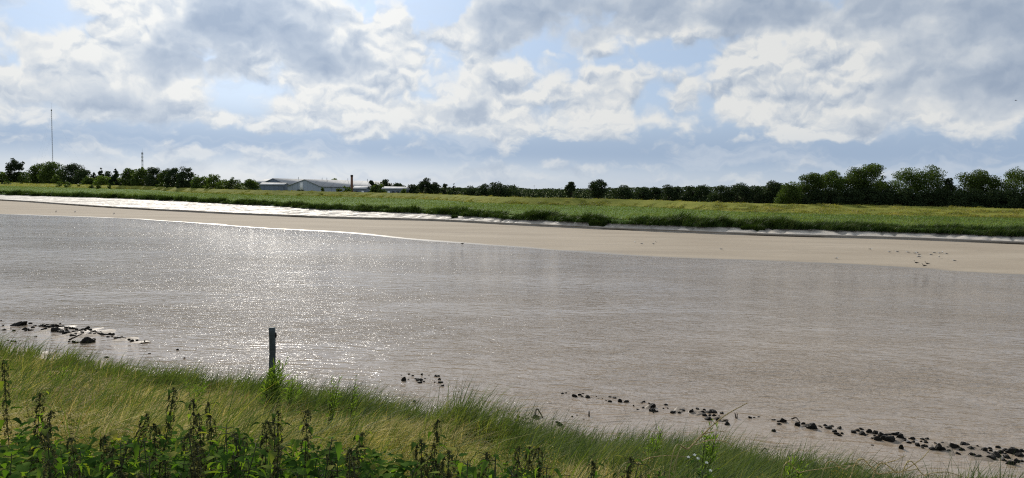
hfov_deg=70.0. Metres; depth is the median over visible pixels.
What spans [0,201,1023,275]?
sandbank
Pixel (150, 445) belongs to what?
stinging nettle
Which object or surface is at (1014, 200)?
bush
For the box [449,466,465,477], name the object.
stinging nettle
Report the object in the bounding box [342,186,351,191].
bush
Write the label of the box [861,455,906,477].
grass stalk
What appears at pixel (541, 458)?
stinging nettle
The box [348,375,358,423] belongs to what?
shore plant
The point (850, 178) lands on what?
windblown tree
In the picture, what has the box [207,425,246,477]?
stinging nettle
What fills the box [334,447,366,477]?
stinging nettle
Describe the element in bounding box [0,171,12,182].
bush
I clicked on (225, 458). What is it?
stinging nettle
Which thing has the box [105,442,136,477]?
stinging nettle
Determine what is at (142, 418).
stinging nettle
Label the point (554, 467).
dry plant
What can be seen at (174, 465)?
stinging nettle
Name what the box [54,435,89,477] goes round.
stinging nettle
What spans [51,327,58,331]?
stone
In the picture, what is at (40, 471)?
stinging nettle
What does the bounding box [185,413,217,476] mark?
stinging nettle
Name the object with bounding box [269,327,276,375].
marker post
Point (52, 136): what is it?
guyed mast
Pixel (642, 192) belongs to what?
broadleaf tree
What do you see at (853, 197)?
bush
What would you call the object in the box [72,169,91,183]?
broadleaf tree
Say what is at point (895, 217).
salt marsh grass
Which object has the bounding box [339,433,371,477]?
stinging nettle
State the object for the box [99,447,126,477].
stinging nettle
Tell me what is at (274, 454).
stinging nettle
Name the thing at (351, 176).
brick chimney
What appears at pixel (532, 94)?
sky
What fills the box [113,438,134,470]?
stinging nettle
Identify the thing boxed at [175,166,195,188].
broadleaf tree
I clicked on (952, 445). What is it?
stone
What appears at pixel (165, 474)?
stinging nettle
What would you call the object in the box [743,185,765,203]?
broadleaf tree
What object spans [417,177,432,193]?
broadleaf tree
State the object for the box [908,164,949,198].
windblown tree
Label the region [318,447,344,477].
stinging nettle
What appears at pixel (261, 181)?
warehouse
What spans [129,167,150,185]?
broadleaf tree
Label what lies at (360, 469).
stinging nettle
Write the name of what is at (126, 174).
broadleaf tree
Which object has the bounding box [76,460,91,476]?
stinging nettle
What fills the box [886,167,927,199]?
windblown tree
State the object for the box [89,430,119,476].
stinging nettle
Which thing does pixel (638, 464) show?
stinging nettle
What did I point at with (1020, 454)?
stone
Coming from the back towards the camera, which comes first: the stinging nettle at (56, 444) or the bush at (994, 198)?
the bush at (994, 198)
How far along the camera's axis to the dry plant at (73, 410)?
8.09 m
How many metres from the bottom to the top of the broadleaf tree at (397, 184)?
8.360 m
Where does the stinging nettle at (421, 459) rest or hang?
on the bank at (290, 426)
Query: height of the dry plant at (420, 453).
1.043 m
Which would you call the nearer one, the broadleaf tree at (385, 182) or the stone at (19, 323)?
the stone at (19, 323)
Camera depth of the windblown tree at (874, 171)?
193.96 m
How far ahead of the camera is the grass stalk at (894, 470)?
3.47 m
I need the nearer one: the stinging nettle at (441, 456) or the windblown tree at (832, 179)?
the stinging nettle at (441, 456)
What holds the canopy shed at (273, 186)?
on the fields
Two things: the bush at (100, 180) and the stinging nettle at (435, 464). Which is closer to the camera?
the stinging nettle at (435, 464)
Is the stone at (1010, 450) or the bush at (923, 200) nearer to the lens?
the stone at (1010, 450)
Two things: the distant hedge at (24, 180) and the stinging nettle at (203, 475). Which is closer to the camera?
the stinging nettle at (203, 475)
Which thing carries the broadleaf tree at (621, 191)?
on the fields
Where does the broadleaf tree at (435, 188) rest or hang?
on the fields
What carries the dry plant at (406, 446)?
on the bank at (290, 426)
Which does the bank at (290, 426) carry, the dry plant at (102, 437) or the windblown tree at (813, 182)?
the dry plant at (102, 437)
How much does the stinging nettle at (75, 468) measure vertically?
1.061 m
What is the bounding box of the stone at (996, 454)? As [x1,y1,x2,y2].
[992,451,1001,457]
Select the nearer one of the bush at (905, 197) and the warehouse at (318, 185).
the bush at (905, 197)
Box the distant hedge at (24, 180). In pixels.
[11,176,187,185]
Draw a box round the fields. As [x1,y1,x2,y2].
[208,184,736,198]
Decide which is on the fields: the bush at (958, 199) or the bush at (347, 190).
the bush at (958, 199)
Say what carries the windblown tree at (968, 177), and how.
on the fields
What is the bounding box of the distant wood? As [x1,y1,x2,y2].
[422,186,799,202]
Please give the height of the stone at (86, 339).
0.431 m
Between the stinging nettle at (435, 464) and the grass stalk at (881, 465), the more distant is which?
the grass stalk at (881, 465)
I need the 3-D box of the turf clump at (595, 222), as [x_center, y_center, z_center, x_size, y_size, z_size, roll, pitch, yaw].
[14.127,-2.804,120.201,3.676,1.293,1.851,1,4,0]
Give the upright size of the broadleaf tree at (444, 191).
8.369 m
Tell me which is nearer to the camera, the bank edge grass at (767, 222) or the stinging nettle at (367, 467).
the stinging nettle at (367, 467)
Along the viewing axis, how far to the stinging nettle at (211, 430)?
4.04 m
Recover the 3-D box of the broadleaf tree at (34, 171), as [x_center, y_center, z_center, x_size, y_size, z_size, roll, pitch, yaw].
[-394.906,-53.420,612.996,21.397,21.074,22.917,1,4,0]
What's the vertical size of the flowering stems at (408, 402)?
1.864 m
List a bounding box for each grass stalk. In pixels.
[617,455,685,477]
[669,403,746,477]
[672,440,733,477]
[674,430,723,477]
[781,461,847,476]
[821,461,874,477]
[850,458,915,477]
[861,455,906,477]
[872,450,928,477]
[901,460,962,477]
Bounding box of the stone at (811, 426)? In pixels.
[805,423,817,428]
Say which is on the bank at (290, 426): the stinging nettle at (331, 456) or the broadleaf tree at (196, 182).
the stinging nettle at (331, 456)
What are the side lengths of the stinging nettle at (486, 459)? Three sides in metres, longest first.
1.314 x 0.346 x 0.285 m
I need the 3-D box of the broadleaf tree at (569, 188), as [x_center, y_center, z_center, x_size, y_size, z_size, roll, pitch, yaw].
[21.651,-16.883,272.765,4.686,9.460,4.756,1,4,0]
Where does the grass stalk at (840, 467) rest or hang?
on the bank at (290, 426)
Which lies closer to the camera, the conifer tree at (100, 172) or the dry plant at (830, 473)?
the dry plant at (830, 473)
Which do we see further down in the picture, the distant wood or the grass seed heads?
the grass seed heads
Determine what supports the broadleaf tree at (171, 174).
on the flood embankment
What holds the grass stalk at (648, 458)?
on the bank at (290, 426)
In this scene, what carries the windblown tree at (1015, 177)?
on the fields
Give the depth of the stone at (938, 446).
18.75 m
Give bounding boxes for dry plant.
[13,394,57,430]
[20,423,67,444]
[45,398,90,439]
[60,433,111,456]
[81,422,143,459]
[383,430,429,468]
[398,442,449,474]
[429,438,475,476]
[442,428,473,471]
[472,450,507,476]
[496,448,531,476]
[512,436,565,477]
[541,454,580,476]
[627,448,661,477]
[822,463,856,477]
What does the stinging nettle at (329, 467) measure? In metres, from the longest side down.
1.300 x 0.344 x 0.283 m
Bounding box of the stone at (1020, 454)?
[1014,452,1023,456]
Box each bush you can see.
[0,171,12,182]
[17,171,29,182]
[51,174,63,183]
[76,175,94,184]
[92,175,110,184]
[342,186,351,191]
[773,181,804,203]
[788,191,812,203]
[807,189,827,204]
[823,187,845,204]
[841,186,865,204]
[858,186,883,204]
[876,188,898,205]
[892,187,919,205]
[911,189,938,206]
[926,188,952,206]
[945,189,970,207]
[962,188,990,207]
[980,188,1006,207]
[1000,187,1023,208]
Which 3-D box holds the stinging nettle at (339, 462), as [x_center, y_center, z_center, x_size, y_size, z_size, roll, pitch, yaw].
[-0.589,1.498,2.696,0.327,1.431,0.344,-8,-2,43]
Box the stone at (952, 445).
[949,442,957,448]
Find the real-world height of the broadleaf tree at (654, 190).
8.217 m
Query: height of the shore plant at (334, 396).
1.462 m
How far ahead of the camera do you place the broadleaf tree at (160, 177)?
417.00 m
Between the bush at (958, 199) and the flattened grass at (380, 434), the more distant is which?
the bush at (958, 199)
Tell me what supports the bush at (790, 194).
on the fields
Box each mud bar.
[3,325,150,343]
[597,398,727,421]
[893,435,1023,461]
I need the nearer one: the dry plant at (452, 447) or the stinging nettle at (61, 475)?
the stinging nettle at (61, 475)
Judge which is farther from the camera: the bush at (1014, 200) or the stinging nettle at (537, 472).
the bush at (1014, 200)
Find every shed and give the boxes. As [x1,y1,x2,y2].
[259,182,288,190]
[353,186,369,191]
[381,186,412,192]
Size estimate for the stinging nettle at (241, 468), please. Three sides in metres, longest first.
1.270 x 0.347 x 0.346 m
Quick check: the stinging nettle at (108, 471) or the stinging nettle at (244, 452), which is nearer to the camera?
the stinging nettle at (108, 471)
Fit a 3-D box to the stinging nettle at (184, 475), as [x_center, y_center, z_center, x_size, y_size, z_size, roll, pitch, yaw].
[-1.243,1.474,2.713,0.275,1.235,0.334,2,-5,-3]
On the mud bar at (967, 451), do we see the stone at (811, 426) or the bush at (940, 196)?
the stone at (811, 426)
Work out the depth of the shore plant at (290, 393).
18.82 m
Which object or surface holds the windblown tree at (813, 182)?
on the fields
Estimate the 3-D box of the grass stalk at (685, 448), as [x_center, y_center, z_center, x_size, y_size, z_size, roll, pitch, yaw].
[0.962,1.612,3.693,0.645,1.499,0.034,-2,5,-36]
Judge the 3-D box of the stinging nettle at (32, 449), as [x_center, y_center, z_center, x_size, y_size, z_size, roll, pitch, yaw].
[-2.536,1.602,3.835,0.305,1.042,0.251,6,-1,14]
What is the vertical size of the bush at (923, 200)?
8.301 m
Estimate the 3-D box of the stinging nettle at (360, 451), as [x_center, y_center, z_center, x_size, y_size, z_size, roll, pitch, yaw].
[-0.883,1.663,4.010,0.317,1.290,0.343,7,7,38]
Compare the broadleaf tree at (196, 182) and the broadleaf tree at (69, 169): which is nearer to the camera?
the broadleaf tree at (196, 182)
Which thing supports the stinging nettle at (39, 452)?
on the bank at (290, 426)
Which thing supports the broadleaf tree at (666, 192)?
on the fields
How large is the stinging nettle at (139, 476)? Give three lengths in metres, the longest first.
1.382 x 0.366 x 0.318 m
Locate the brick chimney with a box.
[350,175,352,191]
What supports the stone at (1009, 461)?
on the mud bar at (967, 451)
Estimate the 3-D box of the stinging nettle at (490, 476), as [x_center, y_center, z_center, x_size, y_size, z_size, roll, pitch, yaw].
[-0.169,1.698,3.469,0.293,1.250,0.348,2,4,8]
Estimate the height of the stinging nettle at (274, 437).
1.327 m
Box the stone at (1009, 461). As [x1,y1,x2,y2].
[1005,460,1016,464]
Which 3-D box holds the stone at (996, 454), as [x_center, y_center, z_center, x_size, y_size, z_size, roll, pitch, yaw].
[12.177,5.452,18.380,0.290,0.201,0.226,-12,11,-27]
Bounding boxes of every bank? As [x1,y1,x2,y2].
[0,195,1023,243]
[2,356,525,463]
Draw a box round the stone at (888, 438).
[881,435,895,442]
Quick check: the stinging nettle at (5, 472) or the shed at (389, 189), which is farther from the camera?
the shed at (389, 189)
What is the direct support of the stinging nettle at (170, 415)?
on the bank at (290, 426)
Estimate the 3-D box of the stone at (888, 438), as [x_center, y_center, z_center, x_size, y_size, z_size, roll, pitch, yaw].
[10.005,5.334,19.424,0.379,0.241,0.264,4,-9,17]
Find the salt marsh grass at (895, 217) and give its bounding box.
[0,186,1023,229]
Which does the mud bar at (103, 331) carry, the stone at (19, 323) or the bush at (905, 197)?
the stone at (19, 323)
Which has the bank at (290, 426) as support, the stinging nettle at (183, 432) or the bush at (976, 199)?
the stinging nettle at (183, 432)
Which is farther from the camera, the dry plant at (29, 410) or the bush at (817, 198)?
the bush at (817, 198)
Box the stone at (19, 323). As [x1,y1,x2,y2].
[9,321,26,325]
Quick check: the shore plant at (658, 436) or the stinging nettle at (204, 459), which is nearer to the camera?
the stinging nettle at (204, 459)
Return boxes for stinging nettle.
[0,360,21,448]
[0,443,20,468]
[0,453,24,477]
[14,445,43,475]
[16,410,64,476]
[19,391,56,460]
[24,445,43,471]
[33,424,66,477]
[37,457,61,477]
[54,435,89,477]
[54,438,75,477]
[55,464,86,477]
[57,467,64,477]
[63,451,97,477]
[63,462,81,476]
[71,462,81,477]
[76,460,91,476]
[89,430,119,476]
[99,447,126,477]
[102,437,139,477]
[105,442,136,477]
[109,469,127,477]
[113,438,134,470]
[114,411,154,472]
[122,438,163,477]
[128,440,158,477]
[129,469,143,477]
[133,457,170,477]
[140,423,173,477]
[147,452,177,477]
[148,385,184,470]
[171,439,188,471]
[171,449,190,472]
[175,431,219,477]
[180,398,205,460]
[182,466,196,477]
[183,443,218,477]
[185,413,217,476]
[186,448,214,477]
[195,401,225,477]
[199,453,226,476]
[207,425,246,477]
[210,431,243,477]
[215,432,250,474]
[216,436,253,477]
[217,463,234,477]
[223,438,259,477]
[228,435,253,468]
[228,443,265,477]
[230,451,255,477]
[230,462,244,477]
[233,442,258,477]
[236,459,266,477]
[244,420,281,477]
[257,419,290,476]
[258,445,303,477]
[265,408,292,468]
[268,445,297,477]
[282,409,324,477]
[285,470,319,477]
[302,450,335,477]
[306,465,333,477]
[309,436,344,477]
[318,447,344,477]
[319,452,360,477]
[322,448,347,477]
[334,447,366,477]
[337,453,366,477]
[338,456,370,477]
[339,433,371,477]
[340,468,364,477]
[343,430,373,477]
[352,465,373,477]
[360,471,378,477]
[407,437,434,477]
[413,419,447,477]
[418,459,446,477]
[428,447,465,477]
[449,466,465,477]
[457,461,476,477]
[470,449,500,477]
[479,463,501,477]
[480,454,499,477]
[503,445,528,477]
[504,468,516,477]
[515,445,537,477]
[522,447,551,477]
[533,464,544,477]
[534,465,561,477]
[586,460,603,477]
[615,455,643,477]
[626,462,650,477]
[697,468,712,477]
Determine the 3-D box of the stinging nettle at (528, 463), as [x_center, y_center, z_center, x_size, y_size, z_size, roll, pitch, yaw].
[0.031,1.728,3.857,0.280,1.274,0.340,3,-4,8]
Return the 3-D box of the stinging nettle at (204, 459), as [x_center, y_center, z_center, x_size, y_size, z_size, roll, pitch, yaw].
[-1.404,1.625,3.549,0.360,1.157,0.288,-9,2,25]
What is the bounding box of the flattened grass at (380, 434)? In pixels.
[0,349,695,477]
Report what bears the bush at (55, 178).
on the flood embankment
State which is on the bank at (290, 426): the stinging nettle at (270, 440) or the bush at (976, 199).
the stinging nettle at (270, 440)
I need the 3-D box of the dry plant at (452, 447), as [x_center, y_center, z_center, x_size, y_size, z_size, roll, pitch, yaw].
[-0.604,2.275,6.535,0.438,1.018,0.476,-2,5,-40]
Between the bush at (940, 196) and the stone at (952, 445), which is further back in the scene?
the bush at (940, 196)
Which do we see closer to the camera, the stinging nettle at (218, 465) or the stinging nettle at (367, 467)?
the stinging nettle at (367, 467)
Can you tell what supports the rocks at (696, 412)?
on the river
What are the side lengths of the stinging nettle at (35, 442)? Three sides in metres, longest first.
1.333 x 0.350 x 0.323 m
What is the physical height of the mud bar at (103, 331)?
0.087 m
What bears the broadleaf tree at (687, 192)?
on the fields
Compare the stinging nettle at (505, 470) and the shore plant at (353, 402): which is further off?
the shore plant at (353, 402)
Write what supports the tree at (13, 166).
on the fields
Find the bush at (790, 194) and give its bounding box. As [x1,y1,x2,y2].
[773,181,804,203]
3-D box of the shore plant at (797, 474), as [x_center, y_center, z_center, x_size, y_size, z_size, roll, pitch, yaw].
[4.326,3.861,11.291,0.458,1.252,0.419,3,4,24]
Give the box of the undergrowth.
[0,421,545,477]
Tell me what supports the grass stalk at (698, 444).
on the bank at (290, 426)
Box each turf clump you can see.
[588,219,607,225]
[739,224,766,230]
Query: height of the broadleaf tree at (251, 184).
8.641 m
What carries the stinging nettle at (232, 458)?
on the bank at (290, 426)
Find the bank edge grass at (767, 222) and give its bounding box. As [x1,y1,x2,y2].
[0,190,1023,235]
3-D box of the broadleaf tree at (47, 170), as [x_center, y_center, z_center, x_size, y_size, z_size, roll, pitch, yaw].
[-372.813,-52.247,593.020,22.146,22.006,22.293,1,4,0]
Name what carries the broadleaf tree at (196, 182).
on the flood embankment
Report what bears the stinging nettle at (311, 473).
on the bank at (290, 426)
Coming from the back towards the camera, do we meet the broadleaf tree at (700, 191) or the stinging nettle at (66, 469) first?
the broadleaf tree at (700, 191)
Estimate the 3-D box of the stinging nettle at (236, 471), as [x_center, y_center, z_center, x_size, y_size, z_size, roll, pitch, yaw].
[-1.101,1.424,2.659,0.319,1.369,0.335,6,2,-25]
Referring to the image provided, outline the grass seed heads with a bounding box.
[0,359,819,477]
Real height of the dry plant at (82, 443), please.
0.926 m
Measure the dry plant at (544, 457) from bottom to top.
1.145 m
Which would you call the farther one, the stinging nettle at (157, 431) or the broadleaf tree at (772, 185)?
the broadleaf tree at (772, 185)
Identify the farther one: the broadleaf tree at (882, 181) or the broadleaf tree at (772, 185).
the broadleaf tree at (772, 185)
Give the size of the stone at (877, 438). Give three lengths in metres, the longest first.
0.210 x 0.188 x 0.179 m
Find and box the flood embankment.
[0,182,1023,217]
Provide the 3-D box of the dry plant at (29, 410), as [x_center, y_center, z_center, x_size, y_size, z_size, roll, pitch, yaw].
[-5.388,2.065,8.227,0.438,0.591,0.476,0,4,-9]
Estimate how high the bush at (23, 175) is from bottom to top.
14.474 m
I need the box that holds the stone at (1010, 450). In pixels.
[1005,447,1021,453]
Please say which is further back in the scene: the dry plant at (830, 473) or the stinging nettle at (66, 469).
the dry plant at (830, 473)
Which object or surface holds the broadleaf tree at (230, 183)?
on the flood embankment
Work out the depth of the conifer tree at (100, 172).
511.16 m
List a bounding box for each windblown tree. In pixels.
[797,172,827,202]
[822,170,846,197]
[840,166,869,199]
[854,163,887,199]
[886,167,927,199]
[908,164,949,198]
[951,169,988,199]
[963,169,1002,198]
[995,166,1023,206]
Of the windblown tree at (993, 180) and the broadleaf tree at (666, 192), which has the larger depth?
the broadleaf tree at (666, 192)
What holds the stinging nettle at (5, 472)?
on the bank at (290, 426)
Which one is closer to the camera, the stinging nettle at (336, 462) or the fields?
the stinging nettle at (336, 462)
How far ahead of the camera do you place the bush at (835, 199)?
190.62 m
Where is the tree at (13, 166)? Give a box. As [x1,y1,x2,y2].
[5,158,24,182]
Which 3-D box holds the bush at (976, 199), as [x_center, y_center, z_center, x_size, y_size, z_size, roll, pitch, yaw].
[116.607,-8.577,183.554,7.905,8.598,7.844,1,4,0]
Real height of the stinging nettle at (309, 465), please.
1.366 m
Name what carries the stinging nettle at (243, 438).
on the bank at (290, 426)
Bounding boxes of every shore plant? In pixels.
[48,367,80,389]
[181,376,208,403]
[254,357,291,412]
[281,375,303,411]
[323,375,341,425]
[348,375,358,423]
[639,426,661,466]
[697,419,721,477]
[783,449,808,477]
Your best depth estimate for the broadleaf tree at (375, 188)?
294.27 m
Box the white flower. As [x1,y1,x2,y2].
[686,453,711,477]
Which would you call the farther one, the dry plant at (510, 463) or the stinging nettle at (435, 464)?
the dry plant at (510, 463)
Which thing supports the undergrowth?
on the bank at (290, 426)
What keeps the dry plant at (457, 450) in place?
on the bank at (290, 426)
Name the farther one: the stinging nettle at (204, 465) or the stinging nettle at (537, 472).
the stinging nettle at (537, 472)
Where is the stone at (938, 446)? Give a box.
[934,443,941,450]
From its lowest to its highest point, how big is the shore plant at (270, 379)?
1.684 m
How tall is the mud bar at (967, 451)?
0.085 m
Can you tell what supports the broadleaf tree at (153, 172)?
on the flood embankment
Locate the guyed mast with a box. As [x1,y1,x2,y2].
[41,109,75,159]
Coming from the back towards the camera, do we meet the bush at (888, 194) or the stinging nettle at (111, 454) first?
the bush at (888, 194)
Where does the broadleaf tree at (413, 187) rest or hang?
on the fields
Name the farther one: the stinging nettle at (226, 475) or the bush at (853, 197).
the bush at (853, 197)
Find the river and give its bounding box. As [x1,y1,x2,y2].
[0,214,1023,477]
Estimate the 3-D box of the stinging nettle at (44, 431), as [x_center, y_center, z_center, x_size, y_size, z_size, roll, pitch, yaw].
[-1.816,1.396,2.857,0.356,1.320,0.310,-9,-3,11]
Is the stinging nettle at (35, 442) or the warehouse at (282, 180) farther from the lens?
the warehouse at (282, 180)
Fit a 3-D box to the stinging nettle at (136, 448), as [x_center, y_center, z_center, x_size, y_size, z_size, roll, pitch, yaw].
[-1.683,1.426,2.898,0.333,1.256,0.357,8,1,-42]
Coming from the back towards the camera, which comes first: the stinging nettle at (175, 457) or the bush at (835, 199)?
the bush at (835, 199)
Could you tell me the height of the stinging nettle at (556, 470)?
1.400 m
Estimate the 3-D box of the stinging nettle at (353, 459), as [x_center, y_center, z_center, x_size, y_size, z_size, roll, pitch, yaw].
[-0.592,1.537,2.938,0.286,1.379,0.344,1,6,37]
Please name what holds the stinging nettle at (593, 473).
on the bank at (290, 426)
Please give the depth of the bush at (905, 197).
190.02 m
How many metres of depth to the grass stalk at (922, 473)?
3.37 m
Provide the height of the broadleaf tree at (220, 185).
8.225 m
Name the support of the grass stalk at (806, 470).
on the bank at (290, 426)
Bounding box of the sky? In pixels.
[0,0,1023,191]
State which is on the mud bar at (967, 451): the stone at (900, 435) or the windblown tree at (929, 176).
the stone at (900, 435)
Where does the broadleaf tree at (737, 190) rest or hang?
on the fields
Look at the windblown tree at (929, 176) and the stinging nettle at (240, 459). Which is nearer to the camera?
the stinging nettle at (240, 459)
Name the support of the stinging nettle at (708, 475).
on the bank at (290, 426)
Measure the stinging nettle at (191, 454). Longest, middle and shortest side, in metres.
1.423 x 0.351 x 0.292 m
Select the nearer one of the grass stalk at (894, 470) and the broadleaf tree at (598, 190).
the grass stalk at (894, 470)
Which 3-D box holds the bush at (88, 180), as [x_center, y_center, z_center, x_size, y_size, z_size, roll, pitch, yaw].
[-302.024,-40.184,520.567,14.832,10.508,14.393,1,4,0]
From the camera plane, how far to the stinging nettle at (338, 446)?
2.82 m
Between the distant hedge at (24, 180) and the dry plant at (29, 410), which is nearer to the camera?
the dry plant at (29, 410)
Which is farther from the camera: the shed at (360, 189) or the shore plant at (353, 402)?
the shed at (360, 189)
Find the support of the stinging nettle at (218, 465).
on the bank at (290, 426)
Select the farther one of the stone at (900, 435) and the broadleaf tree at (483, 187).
the broadleaf tree at (483, 187)
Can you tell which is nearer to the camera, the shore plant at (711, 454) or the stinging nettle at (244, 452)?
the stinging nettle at (244, 452)
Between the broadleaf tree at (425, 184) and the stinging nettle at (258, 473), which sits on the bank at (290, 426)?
the stinging nettle at (258, 473)
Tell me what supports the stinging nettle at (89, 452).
on the bank at (290, 426)
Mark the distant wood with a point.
(577, 193)
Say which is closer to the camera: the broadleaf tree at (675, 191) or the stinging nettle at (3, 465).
the stinging nettle at (3, 465)
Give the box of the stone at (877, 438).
[873,436,881,440]
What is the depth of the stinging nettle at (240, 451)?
3.33 m
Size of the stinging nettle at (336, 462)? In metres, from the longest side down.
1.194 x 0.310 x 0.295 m
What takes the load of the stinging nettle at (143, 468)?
on the bank at (290, 426)
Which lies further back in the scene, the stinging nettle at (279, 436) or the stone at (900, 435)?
the stone at (900, 435)
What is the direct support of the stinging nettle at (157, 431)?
on the bank at (290, 426)
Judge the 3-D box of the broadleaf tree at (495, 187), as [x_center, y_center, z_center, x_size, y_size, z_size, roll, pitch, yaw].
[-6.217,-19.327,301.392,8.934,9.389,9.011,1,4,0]
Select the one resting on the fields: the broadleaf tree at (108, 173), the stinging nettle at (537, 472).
the broadleaf tree at (108, 173)
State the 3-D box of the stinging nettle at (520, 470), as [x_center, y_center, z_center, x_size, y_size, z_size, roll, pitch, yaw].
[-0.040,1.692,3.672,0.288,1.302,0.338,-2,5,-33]
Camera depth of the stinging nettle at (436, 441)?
4.13 m
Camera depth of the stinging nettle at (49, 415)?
3.72 m
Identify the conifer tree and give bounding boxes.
[92,168,104,184]
[108,168,121,185]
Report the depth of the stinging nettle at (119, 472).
2.83 m
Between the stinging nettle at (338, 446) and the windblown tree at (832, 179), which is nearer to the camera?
the stinging nettle at (338, 446)
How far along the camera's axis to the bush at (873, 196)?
190.88 m
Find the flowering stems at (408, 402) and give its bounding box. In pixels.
[0,331,1001,477]
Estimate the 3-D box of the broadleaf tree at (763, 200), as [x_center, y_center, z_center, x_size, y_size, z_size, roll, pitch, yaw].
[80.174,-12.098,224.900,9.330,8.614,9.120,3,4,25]
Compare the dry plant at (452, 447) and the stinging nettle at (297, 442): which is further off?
the dry plant at (452, 447)
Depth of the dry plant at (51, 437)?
6.52 m
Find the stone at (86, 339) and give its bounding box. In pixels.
[80,336,95,342]
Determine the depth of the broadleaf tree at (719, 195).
231.24 m
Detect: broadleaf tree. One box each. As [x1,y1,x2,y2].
[26,163,44,182]
[36,161,68,183]
[57,162,86,183]
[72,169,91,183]
[103,171,113,176]
[118,168,134,185]
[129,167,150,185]
[143,167,160,186]
[156,170,171,186]
[163,168,179,187]
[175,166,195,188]
[190,175,207,188]
[202,174,221,188]
[214,179,228,188]
[224,177,242,189]
[239,179,260,189]
[370,182,387,192]
[380,179,392,188]
[392,182,402,186]
[406,184,423,193]
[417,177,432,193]
[428,182,441,193]
[441,183,447,194]
[460,186,476,195]
[474,183,488,195]
[486,181,506,196]
[503,184,518,196]
[564,181,575,197]
[587,179,607,198]
[611,185,635,199]
[633,186,652,199]
[647,186,662,199]
[660,184,677,199]
[669,186,684,200]
[678,185,699,200]
[690,184,711,201]
[705,185,730,202]
[724,182,752,202]
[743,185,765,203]
[757,186,776,203]
[763,180,783,203]
[874,175,888,191]
[942,178,956,194]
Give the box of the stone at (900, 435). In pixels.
[896,433,903,438]
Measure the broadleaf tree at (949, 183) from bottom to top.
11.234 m
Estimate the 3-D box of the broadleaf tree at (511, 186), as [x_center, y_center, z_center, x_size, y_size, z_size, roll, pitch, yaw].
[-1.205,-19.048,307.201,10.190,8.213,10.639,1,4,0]
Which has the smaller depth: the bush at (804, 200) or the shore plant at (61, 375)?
the shore plant at (61, 375)
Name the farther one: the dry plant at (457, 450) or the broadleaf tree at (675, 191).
the broadleaf tree at (675, 191)
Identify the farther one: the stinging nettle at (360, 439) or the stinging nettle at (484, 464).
the stinging nettle at (360, 439)
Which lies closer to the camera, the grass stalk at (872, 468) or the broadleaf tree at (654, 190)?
the grass stalk at (872, 468)
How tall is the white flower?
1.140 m
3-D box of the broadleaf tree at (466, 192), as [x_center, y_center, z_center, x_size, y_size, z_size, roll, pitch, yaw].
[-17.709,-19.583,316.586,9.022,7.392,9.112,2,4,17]
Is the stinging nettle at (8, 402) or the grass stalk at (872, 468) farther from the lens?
the stinging nettle at (8, 402)
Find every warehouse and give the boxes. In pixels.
[256,179,269,189]
[265,177,320,184]
[287,179,392,191]
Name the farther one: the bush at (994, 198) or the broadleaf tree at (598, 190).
the broadleaf tree at (598, 190)
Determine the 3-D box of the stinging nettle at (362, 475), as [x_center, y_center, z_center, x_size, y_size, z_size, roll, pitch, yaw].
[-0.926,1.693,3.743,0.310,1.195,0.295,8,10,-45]
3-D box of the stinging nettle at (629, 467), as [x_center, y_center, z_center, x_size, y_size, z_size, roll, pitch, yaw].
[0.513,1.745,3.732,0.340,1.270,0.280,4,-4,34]
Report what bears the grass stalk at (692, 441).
on the bank at (290, 426)
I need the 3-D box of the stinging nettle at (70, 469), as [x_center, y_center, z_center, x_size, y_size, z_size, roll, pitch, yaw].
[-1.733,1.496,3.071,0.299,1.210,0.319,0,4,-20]
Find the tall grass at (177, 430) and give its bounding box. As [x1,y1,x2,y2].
[0,380,541,472]
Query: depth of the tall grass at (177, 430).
11.24 m
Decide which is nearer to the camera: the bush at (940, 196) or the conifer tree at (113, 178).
the bush at (940, 196)
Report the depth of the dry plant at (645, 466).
6.48 m
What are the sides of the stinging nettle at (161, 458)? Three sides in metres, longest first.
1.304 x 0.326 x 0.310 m
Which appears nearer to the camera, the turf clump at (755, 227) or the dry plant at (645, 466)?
the dry plant at (645, 466)
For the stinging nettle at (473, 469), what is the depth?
2.61 m
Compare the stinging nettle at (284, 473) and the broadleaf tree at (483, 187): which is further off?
the broadleaf tree at (483, 187)
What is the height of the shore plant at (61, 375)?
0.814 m
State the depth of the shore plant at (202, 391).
17.26 m

